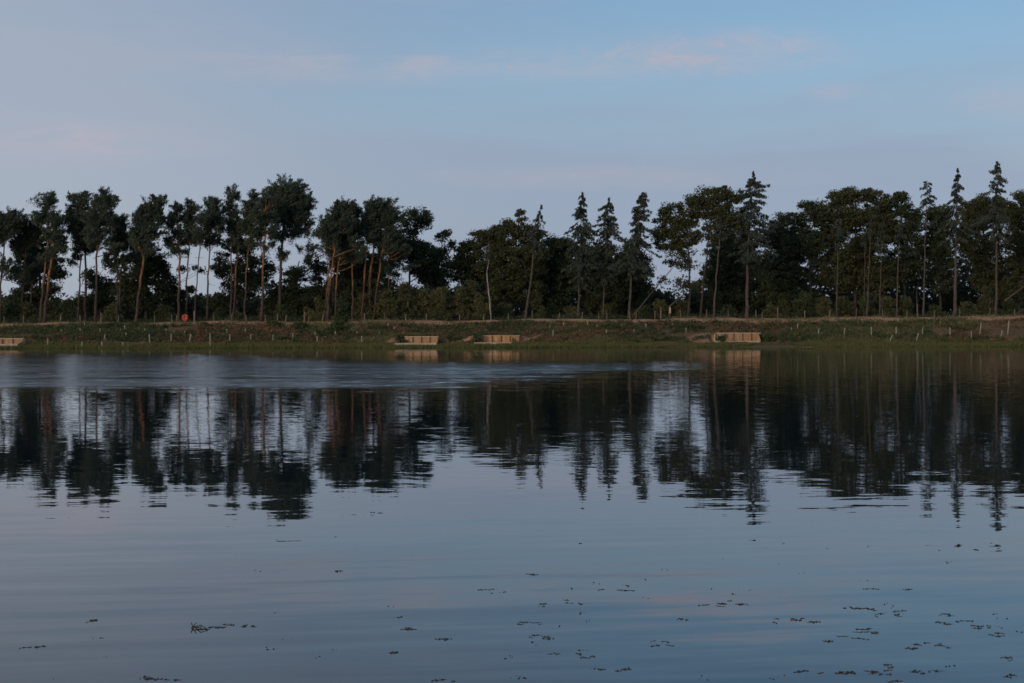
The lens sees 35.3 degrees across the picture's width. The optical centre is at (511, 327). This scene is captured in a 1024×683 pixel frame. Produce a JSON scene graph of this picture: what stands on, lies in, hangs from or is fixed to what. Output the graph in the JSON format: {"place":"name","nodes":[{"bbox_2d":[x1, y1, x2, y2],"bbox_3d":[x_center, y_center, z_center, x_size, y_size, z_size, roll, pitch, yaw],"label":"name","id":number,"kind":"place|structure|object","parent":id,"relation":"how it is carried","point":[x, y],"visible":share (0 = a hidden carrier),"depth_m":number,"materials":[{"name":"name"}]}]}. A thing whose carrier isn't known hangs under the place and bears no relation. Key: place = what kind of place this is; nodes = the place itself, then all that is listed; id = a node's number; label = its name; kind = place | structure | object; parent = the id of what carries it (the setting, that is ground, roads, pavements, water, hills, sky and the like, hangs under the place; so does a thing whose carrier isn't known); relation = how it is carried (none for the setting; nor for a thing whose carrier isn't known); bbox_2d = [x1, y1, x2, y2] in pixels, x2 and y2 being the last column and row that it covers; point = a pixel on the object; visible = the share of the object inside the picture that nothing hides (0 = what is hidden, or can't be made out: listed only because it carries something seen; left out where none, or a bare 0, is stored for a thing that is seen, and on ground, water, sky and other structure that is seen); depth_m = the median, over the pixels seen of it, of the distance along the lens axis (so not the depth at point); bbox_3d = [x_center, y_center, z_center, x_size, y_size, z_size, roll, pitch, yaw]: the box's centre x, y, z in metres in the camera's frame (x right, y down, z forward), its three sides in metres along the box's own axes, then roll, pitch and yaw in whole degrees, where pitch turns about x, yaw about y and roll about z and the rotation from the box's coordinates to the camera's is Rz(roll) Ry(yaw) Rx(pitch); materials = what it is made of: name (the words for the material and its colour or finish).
{"place":"outdoors","nodes":[
{"label":"outdoors","id":0,"kind":"place"},
{"bbox_2d":[0,347,1023,682],"bbox_3d":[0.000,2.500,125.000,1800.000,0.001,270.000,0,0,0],"label":"lake water","id":1,"kind":"structure","parent":0,"point":[156,505],"depth_m":21.45,"materials":[{"name":"blue liquid"}]},
{"bbox_2d":[0,0,1023,315],"label":"sky","id":2,"kind":"structure","parent":0,"point":[473,113],"materials":[{"name":"blue"}]},
{"bbox_2d":[0,315,1023,348],"bbox_3d":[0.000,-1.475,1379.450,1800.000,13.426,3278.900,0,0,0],"label":"ground","id":3,"kind":"structure","parent":0,"point":[995,330],"depth_m":214.14,"materials":[{"name":"green plant"}]},
{"bbox_2d":[1,298,19,322],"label":"shrub","id":4,"kind":"object","parent":3,"relation":"on","point":[9,310],"visible":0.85,"depth_m":219.27,"materials":[{"name":"green plant"}]},
{"bbox_2d":[0,206,31,322],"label":"scots pine","id":5,"kind":"object","parent":3,"relation":"on","point":[11,222],"visible":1,"depth_m":217.28,"materials":[{"name":"green plant"}]},
{"bbox_2d":[7,216,45,323],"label":"scots pine","id":6,"kind":"object","parent":3,"relation":"on","point":[25,237],"visible":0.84,"depth_m":220.28,"materials":[{"name":"green plant"}]},
{"bbox_2d":[15,301,38,322],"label":"shrub","id":7,"kind":"object","parent":3,"relation":"on","point":[26,311],"visible":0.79,"depth_m":220.64,"materials":[{"name":"green plant"}]},
{"bbox_2d":[20,254,48,313],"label":"scots pine","id":8,"kind":"object","parent":3,"relation":"on","point":[34,272],"visible":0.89,"depth_m":222.59,"materials":[{"name":"green plant"}]},
{"bbox_2d":[8,235,71,314],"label":"broadleaf tree","id":9,"kind":"object","parent":3,"relation":"on","point":[58,272],"visible":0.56,"depth_m":231.97,"materials":[{"name":"green plant"}]},
{"bbox_2d":[25,190,58,322],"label":"scots pine","id":10,"kind":"object","parent":3,"relation":"on","point":[39,218],"visible":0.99,"depth_m":216.08,"materials":[{"name":"green plant"}]},
{"bbox_2d":[38,299,60,320],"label":"shrub","id":11,"kind":"object","parent":3,"relation":"on","point":[51,313],"visible":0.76,"depth_m":222.06,"materials":[{"name":"green plant"}]},
{"bbox_2d":[37,210,68,322],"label":"scots pine","id":12,"kind":"object","parent":3,"relation":"on","point":[56,236],"visible":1,"depth_m":215.28,"materials":[{"name":"green plant"}]},
{"bbox_2d":[57,299,76,321],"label":"shrub","id":13,"kind":"object","parent":3,"relation":"on","point":[69,311],"visible":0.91,"depth_m":220.47,"materials":[{"name":"green plant"}]},
{"bbox_2d":[61,190,91,321],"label":"scots pine","id":14,"kind":"object","parent":3,"relation":"on","point":[75,226],"visible":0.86,"depth_m":218.61,"materials":[{"name":"green plant"}]},
{"bbox_2d":[67,259,115,316],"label":"broadleaf tree","id":15,"kind":"object","parent":3,"relation":"on","point":[103,288],"visible":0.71,"depth_m":233.22,"materials":[{"name":"green plant"}]},
{"bbox_2d":[82,201,102,320],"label":"scots pine","id":16,"kind":"object","parent":3,"relation":"on","point":[88,250],"visible":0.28,"depth_m":220.90,"materials":[{"name":"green plant"}]},
{"bbox_2d":[79,186,124,321],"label":"scots pine","id":17,"kind":"object","parent":3,"relation":"on","point":[96,213],"visible":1,"depth_m":215.50,"materials":[{"name":"green plant"}]},
{"bbox_2d":[101,213,133,319],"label":"scots pine","id":18,"kind":"object","parent":3,"relation":"on","point":[118,233],"visible":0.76,"depth_m":221.30,"materials":[{"name":"green plant"}]},
{"bbox_2d":[112,235,146,319],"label":"scots pine","id":19,"kind":"object","parent":3,"relation":"on","point":[136,256],"visible":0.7,"depth_m":222.44,"materials":[{"name":"green plant"}]},
{"bbox_2d":[106,242,177,321],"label":"broadleaf tree","id":20,"kind":"object","parent":3,"relation":"on","point":[156,265],"visible":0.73,"depth_m":231.77,"materials":[{"name":"green plant"}]},
{"bbox_2d":[126,193,169,322],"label":"scots pine","id":21,"kind":"object","parent":3,"relation":"on","point":[148,219],"visible":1,"depth_m":216.11,"materials":[{"name":"green plant"}]},
{"bbox_2d":[161,200,191,321],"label":"scots pine","id":22,"kind":"object","parent":3,"relation":"on","point":[179,234],"visible":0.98,"depth_m":218.57,"materials":[{"name":"green plant"}]},
{"bbox_2d":[162,265,207,318],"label":"broadleaf tree","id":23,"kind":"object","parent":3,"relation":"on","point":[191,289],"visible":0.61,"depth_m":236.84,"materials":[{"name":"green plant"}]},
{"bbox_2d":[176,197,204,314],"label":"scots pine","id":24,"kind":"object","parent":3,"relation":"on","point":[190,211],"visible":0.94,"depth_m":219.64,"materials":[{"name":"green plant"}]},
{"bbox_2d":[192,205,211,321],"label":"scots pine","id":25,"kind":"object","parent":3,"relation":"on","point":[199,235],"visible":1,"depth_m":217.95,"materials":[{"name":"green plant"}]},
{"bbox_2d":[199,196,227,320],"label":"scots pine","id":26,"kind":"object","parent":3,"relation":"on","point":[218,221],"visible":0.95,"depth_m":220.07,"materials":[{"name":"green plant"}]},
{"bbox_2d":[220,183,244,319],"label":"scots pine","id":27,"kind":"object","parent":3,"relation":"on","point":[231,211],"visible":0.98,"depth_m":221.40,"materials":[{"name":"green plant"}]},
{"bbox_2d":[224,215,246,317],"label":"scots pine","id":28,"kind":"object","parent":3,"relation":"on","point":[241,241],"visible":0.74,"depth_m":222.65,"materials":[{"name":"green plant"}]},
{"bbox_2d":[200,238,283,315],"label":"broadleaf tree","id":29,"kind":"object","parent":3,"relation":"on","point":[254,285],"visible":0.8,"depth_m":235.81,"materials":[{"name":"green plant"}]},
{"bbox_2d":[237,188,260,320],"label":"scots pine","id":30,"kind":"object","parent":3,"relation":"on","point":[248,204],"visible":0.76,"depth_m":220.71,"materials":[{"name":"green plant"}]},
{"bbox_2d":[248,190,283,321],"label":"scots pine","id":31,"kind":"object","parent":3,"relation":"on","point":[264,217],"visible":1,"depth_m":218.52,"materials":[{"name":"green plant"}]},
{"bbox_2d":[260,259,322,317],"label":"broadleaf tree","id":32,"kind":"object","parent":3,"relation":"on","point":[293,302],"visible":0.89,"depth_m":236.61,"materials":[{"name":"green plant"}]},
{"bbox_2d":[259,173,324,320],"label":"scots pine","id":33,"kind":"object","parent":3,"relation":"on","point":[296,207],"visible":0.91,"depth_m":223.86,"materials":[{"name":"green plant"}]},
{"bbox_2d":[303,254,330,310],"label":"broadleaf tree","id":34,"kind":"object","parent":3,"relation":"on","point":[316,278],"visible":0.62,"depth_m":238.53,"materials":[{"name":"green plant"}]},
{"bbox_2d":[309,295,331,320],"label":"shrub","id":35,"kind":"object","parent":3,"relation":"on","point":[321,307],"visible":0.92,"depth_m":222.06,"materials":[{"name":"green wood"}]},
{"bbox_2d":[314,223,335,319],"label":"scots pine","id":36,"kind":"object","parent":3,"relation":"on","point":[328,252],"visible":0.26,"depth_m":222.25,"materials":[{"name":"green plant"}]},
{"bbox_2d":[331,295,350,322],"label":"young conifer","id":37,"kind":"object","parent":3,"relation":"on","point":[342,312],"visible":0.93,"depth_m":212.63,"materials":[{"name":"green plant"}]},
{"bbox_2d":[317,196,366,320],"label":"scots pine","id":38,"kind":"object","parent":3,"relation":"on","point":[341,220],"visible":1,"depth_m":219.66,"materials":[{"name":"green plant"}]},
{"bbox_2d":[328,229,365,315],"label":"scots pine","id":39,"kind":"object","parent":3,"relation":"on","point":[344,240],"visible":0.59,"depth_m":222.40,"materials":[{"name":"green plant"}]},
{"bbox_2d":[336,199,365,318],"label":"scots pine","id":40,"kind":"object","parent":3,"relation":"on","point":[357,213],"visible":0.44,"depth_m":222.72,"materials":[{"name":"green plant"}]},
{"bbox_2d":[350,291,373,319],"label":"bush","id":41,"kind":"object","parent":3,"relation":"on","point":[358,307],"visible":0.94,"depth_m":223.75,"materials":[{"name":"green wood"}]},
{"bbox_2d":[323,247,403,304],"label":"broadleaf tree","id":42,"kind":"object","parent":3,"relation":"on","point":[344,278],"visible":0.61,"depth_m":236.26,"materials":[{"name":"green plant"}]},
{"bbox_2d":[359,193,387,317],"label":"scots pine","id":43,"kind":"object","parent":3,"relation":"on","point":[372,207],"visible":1,"depth_m":222.79,"materials":[{"name":"green plant"}]},
{"bbox_2d":[367,196,405,319],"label":"scots pine","id":44,"kind":"object","parent":3,"relation":"on","point":[387,205],"visible":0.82,"depth_m":223.84,"materials":[{"name":"green plant"}]},
{"bbox_2d":[373,288,400,318],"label":"bush","id":45,"kind":"object","parent":3,"relation":"on","point":[388,304],"visible":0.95,"depth_m":223.12,"materials":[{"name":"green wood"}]},
{"bbox_2d":[373,207,412,319],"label":"scots pine","id":46,"kind":"object","parent":3,"relation":"on","point":[391,233],"visible":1,"depth_m":222.83,"materials":[{"name":"green plant"}]},
{"bbox_2d":[378,225,420,290],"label":"scots pine","id":47,"kind":"object","parent":3,"relation":"on","point":[399,264],"visible":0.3,"depth_m":226.45,"materials":[{"name":"green plant"}]},
{"bbox_2d":[394,281,420,317],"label":"bush","id":48,"kind":"object","parent":3,"relation":"on","point":[403,296],"visible":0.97,"depth_m":224.56,"materials":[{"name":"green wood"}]},
{"bbox_2d":[394,336,438,344],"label":"timber platform","id":49,"kind":"structure","parent":3,"relation":"on","point":[424,340],"depth_m":201.24,"materials":[{"name":"beige wood"}]},
{"bbox_2d":[409,289,431,317],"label":"shrub","id":50,"kind":"object","parent":3,"relation":"on","point":[423,302],"visible":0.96,"depth_m":225.85,"materials":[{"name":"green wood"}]},
{"bbox_2d":[399,206,446,300],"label":"tree","id":51,"kind":"object","parent":3,"relation":"on","point":[420,248],"visible":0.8,"depth_m":233.15,"materials":[{"name":"green plant"}]},
{"bbox_2d":[413,229,460,316],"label":"broadleaf tree","id":52,"kind":"object","parent":3,"relation":"on","point":[438,276],"visible":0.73,"depth_m":235.84,"materials":[{"name":"green plant"}]},
{"bbox_2d":[428,286,453,320],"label":"bush","id":53,"kind":"object","parent":3,"relation":"on","point":[438,306],"visible":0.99,"depth_m":224.21,"materials":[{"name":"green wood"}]},
{"bbox_2d":[446,285,473,320],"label":"bush","id":54,"kind":"object","parent":3,"relation":"on","point":[461,296],"visible":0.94,"depth_m":225.59,"materials":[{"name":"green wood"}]},
{"bbox_2d":[459,279,483,319],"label":"bush","id":55,"kind":"object","parent":3,"relation":"on","point":[473,295],"visible":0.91,"depth_m":226.83,"materials":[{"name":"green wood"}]},
{"bbox_2d":[443,224,508,302],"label":"broadleaf tree","id":56,"kind":"object","parent":3,"relation":"on","point":[470,265],"visible":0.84,"depth_m":237.91,"materials":[{"name":"green plant"}]},
{"bbox_2d":[472,296,491,319],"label":"shrub","id":57,"kind":"object","parent":3,"relation":"on","point":[482,307],"visible":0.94,"depth_m":225.09,"materials":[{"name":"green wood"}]},
{"bbox_2d":[473,335,519,343],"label":"timber platform","id":58,"kind":"structure","parent":3,"relation":"on","point":[508,339],"depth_m":204.80,"materials":[{"name":"beige wood"}]},
{"bbox_2d":[0,318,1020,342],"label":"heather","id":59,"kind":"object","parent":3,"relation":"on","point":[641,329],"visible":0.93,"depth_m":207.78,"materials":[{"name":"green plant"}]},
{"bbox_2d":[0,313,1021,325],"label":"track tufts","id":60,"kind":"object","parent":3,"relation":"on","point":[674,317],"visible":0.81,"depth_m":220.98,"materials":[{"name":"green plant"}]},
{"bbox_2d":[0,317,1022,342],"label":"bramble cover","id":61,"kind":"object","parent":3,"relation":"on","point":[631,336],"visible":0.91,"depth_m":210.88,"materials":[{"name":"green plant"}]},
{"bbox_2d":[0,333,1023,348],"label":"shore grass","id":62,"kind":"structure","parent":3,"relation":"on","point":[546,344],"depth_m":198.32,"materials":[{"name":"green plant"}]},
{"bbox_2d":[0,317,1023,343],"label":"bracken","id":63,"kind":"object","parent":3,"relation":"on","point":[392,326],"visible":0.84,"depth_m":208.68,"materials":[{"name":"brown plant"}]},
{"bbox_2d":[0,310,1023,323],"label":"undergrowth","id":64,"kind":"object","parent":3,"relation":"on","point":[563,316],"visible":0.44,"depth_m":227.00,"materials":[{"name":"green plant"}]},
{"bbox_2d":[0,304,1023,323],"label":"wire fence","id":65,"kind":"object","parent":3,"relation":"on","point":[661,313],"visible":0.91,"depth_m":223.48,"materials":[{"name":"grey metal"}]},
{"bbox_2d":[2,241,1023,322],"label":"wood","id":66,"kind":"object","parent":3,"relation":"on","point":[913,292],"visible":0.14,"depth_m":270.21,"materials":[{"name":"green plant"}]},
{"bbox_2d":[482,208,553,318],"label":"broadleaf tree","id":67,"kind":"object","parent":3,"relation":"on","point":[512,276],"visible":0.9,"depth_m":236.90,"materials":[{"name":"green plant"}]},
{"bbox_2d":[523,204,548,318],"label":"spruce tree","id":68,"kind":"object","parent":3,"relation":"on","point":[534,241],"visible":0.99,"depth_m":224.16,"materials":[{"name":"green plant"}]},
{"bbox_2d":[530,232,582,312],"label":"broadleaf tree","id":69,"kind":"object","parent":3,"relation":"on","point":[559,286],"visible":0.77,"depth_m":241.35,"materials":[{"name":"green plant"}]},
{"bbox_2d":[561,192,601,318],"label":"spruce tree","id":70,"kind":"object","parent":3,"relation":"on","point":[580,232],"visible":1,"depth_m":228.05,"materials":[{"name":"green plant"}]},
{"bbox_2d":[562,242,630,316],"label":"broadleaf tree","id":71,"kind":"object","parent":3,"relation":"on","point":[591,305],"visible":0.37,"depth_m":242.94,"materials":[{"name":"green plant"}]},
{"bbox_2d":[590,197,626,318],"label":"spruce tree","id":72,"kind":"object","parent":3,"relation":"on","point":[607,247],"visible":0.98,"depth_m":229.48,"materials":[{"name":"green plant"}]},
{"bbox_2d":[607,238,656,315],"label":"broadleaf tree","id":73,"kind":"object","parent":3,"relation":"on","point":[638,286],"visible":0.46,"depth_m":244.23,"materials":[{"name":"green plant"}]},
{"bbox_2d":[606,192,661,318],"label":"spruce tree","id":74,"kind":"object","parent":3,"relation":"on","point":[635,269],"visible":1,"depth_m":225.84,"materials":[{"name":"green plant"}]},
{"bbox_2d":[650,298,668,318],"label":"shrub","id":75,"kind":"object","parent":3,"relation":"on","point":[658,304],"visible":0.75,"depth_m":232.41,"materials":[{"name":"green plant"}]},
{"bbox_2d":[649,201,706,315],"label":"broadleaf tree","id":76,"kind":"object","parent":3,"relation":"on","point":[680,223],"visible":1,"depth_m":229.90,"materials":[{"name":"green plant"}]},
{"bbox_2d":[683,184,746,317],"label":"broadleaf tree","id":77,"kind":"object","parent":3,"relation":"on","point":[701,202],"visible":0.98,"depth_m":227.83,"materials":[{"name":"green plant"}]},
{"bbox_2d":[711,210,727,315],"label":"tree","id":78,"kind":"object","parent":3,"relation":"on","point":[721,228],"visible":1,"depth_m":227.26,"materials":[{"name":"green plant"}]},
{"bbox_2d":[698,229,765,315],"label":"broadleaf tree","id":79,"kind":"object","parent":3,"relation":"on","point":[731,285],"visible":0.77,"depth_m":246.91,"materials":[{"name":"green plant"}]},
{"bbox_2d":[712,333,760,342],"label":"timber platform","id":80,"kind":"structure","parent":3,"relation":"on","point":[745,337],"depth_m":210.73,"materials":[{"name":"beige wood"}]},
{"bbox_2d":[728,171,778,318],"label":"spruce tree","id":81,"kind":"object","parent":3,"relation":"on","point":[756,238],"visible":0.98,"depth_m":228.06,"materials":[{"name":"green plant"}]},
{"bbox_2d":[752,211,823,317],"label":"broadleaf tree","id":82,"kind":"object","parent":3,"relation":"on","point":[782,275],"visible":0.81,"depth_m":244.40,"materials":[{"name":"green plant"}]},
{"bbox_2d":[791,290,815,317],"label":"shrub","id":83,"kind":"object","parent":3,"relation":"on","point":[802,304],"visible":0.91,"depth_m":234.39,"materials":[{"name":"green plant"}]},
{"bbox_2d":[794,200,832,316],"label":"broadleaf tree","id":84,"kind":"object","parent":3,"relation":"on","point":[816,245],"visible":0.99,"depth_m":243.14,"materials":[{"name":"green plant"}]},
{"bbox_2d":[811,296,833,317],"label":"shrub","id":85,"kind":"object","parent":3,"relation":"on","point":[820,306],"visible":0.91,"depth_m":235.66,"materials":[{"name":"green plant"}]},
{"bbox_2d":[830,218,844,314],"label":"tree","id":86,"kind":"object","parent":3,"relation":"on","point":[839,234],"visible":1,"depth_m":235.37,"materials":[{"name":"green plant"}]},
{"bbox_2d":[832,295,855,316],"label":"shrub","id":87,"kind":"object","parent":3,"relation":"on","point":[844,304],"visible":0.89,"depth_m":237.13,"materials":[{"name":"green plant"}]},
{"bbox_2d":[813,185,905,315],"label":"broadleaf tree","id":88,"kind":"object","parent":3,"relation":"on","point":[855,264],"visible":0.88,"depth_m":243.76,"materials":[{"name":"green plant"}]},
{"bbox_2d":[857,291,878,315],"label":"shrub","id":89,"kind":"object","parent":3,"relation":"on","point":[872,310],"visible":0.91,"depth_m":235.73,"materials":[{"name":"green plant"}]},
{"bbox_2d":[877,296,898,316],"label":"shrub","id":90,"kind":"object","parent":3,"relation":"on","point":[889,305],"visible":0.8,"depth_m":237.13,"materials":[{"name":"green plant"}]},
{"bbox_2d":[893,218,906,317],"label":"tree","id":91,"kind":"object","parent":3,"relation":"on","point":[900,227],"visible":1,"depth_m":232.41,"materials":[{"name":"green plant"}]},
{"bbox_2d":[878,191,931,297],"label":"broadleaf tree","id":92,"kind":"object","parent":3,"relation":"on","point":[910,262],"visible":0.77,"depth_m":245.05,"materials":[{"name":"green plant"}]},
{"bbox_2d":[898,295,914,317],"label":"shrub","id":93,"kind":"object","parent":3,"relation":"on","point":[905,305],"visible":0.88,"depth_m":238.51,"materials":[{"name":"green plant"}]},
{"bbox_2d":[915,181,937,316],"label":"spruce tree","id":94,"kind":"object","parent":3,"relation":"on","point":[923,202],"visible":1,"depth_m":231.92,"materials":[{"name":"green plant"}]},
{"bbox_2d":[919,204,961,311],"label":"broadleaf tree","id":95,"kind":"object","parent":3,"relation":"on","point":[939,254],"visible":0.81,"depth_m":248.19,"materials":[{"name":"green plant"}]},
{"bbox_2d":[928,168,978,316],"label":"spruce tree","id":96,"kind":"object","parent":3,"relation":"on","point":[950,211],"visible":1,"depth_m":232.45,"materials":[{"name":"green plant"}]},
{"bbox_2d":[950,191,1013,293],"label":"broadleaf tree","id":97,"kind":"object","parent":3,"relation":"on","point":[980,251],"visible":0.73,"depth_m":247.72,"materials":[{"name":"green plant"}]},
{"bbox_2d":[976,285,1000,315],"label":"shrub","id":98,"kind":"object","parent":3,"relation":"on","point":[985,304],"visible":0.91,"depth_m":240.20,"materials":[{"name":"green plant"}]},
{"bbox_2d":[968,161,1010,314],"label":"spruce tree","id":99,"kind":"object","parent":3,"relation":"on","point":[996,232],"visible":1,"depth_m":234.21,"materials":[{"name":"green plant"}]},
{"bbox_2d":[998,189,1023,313],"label":"broadleaf tree","id":100,"kind":"object","parent":3,"relation":"on","point":[1015,216],"visible":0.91,"depth_m":246.69,"materials":[{"name":"green plant"}]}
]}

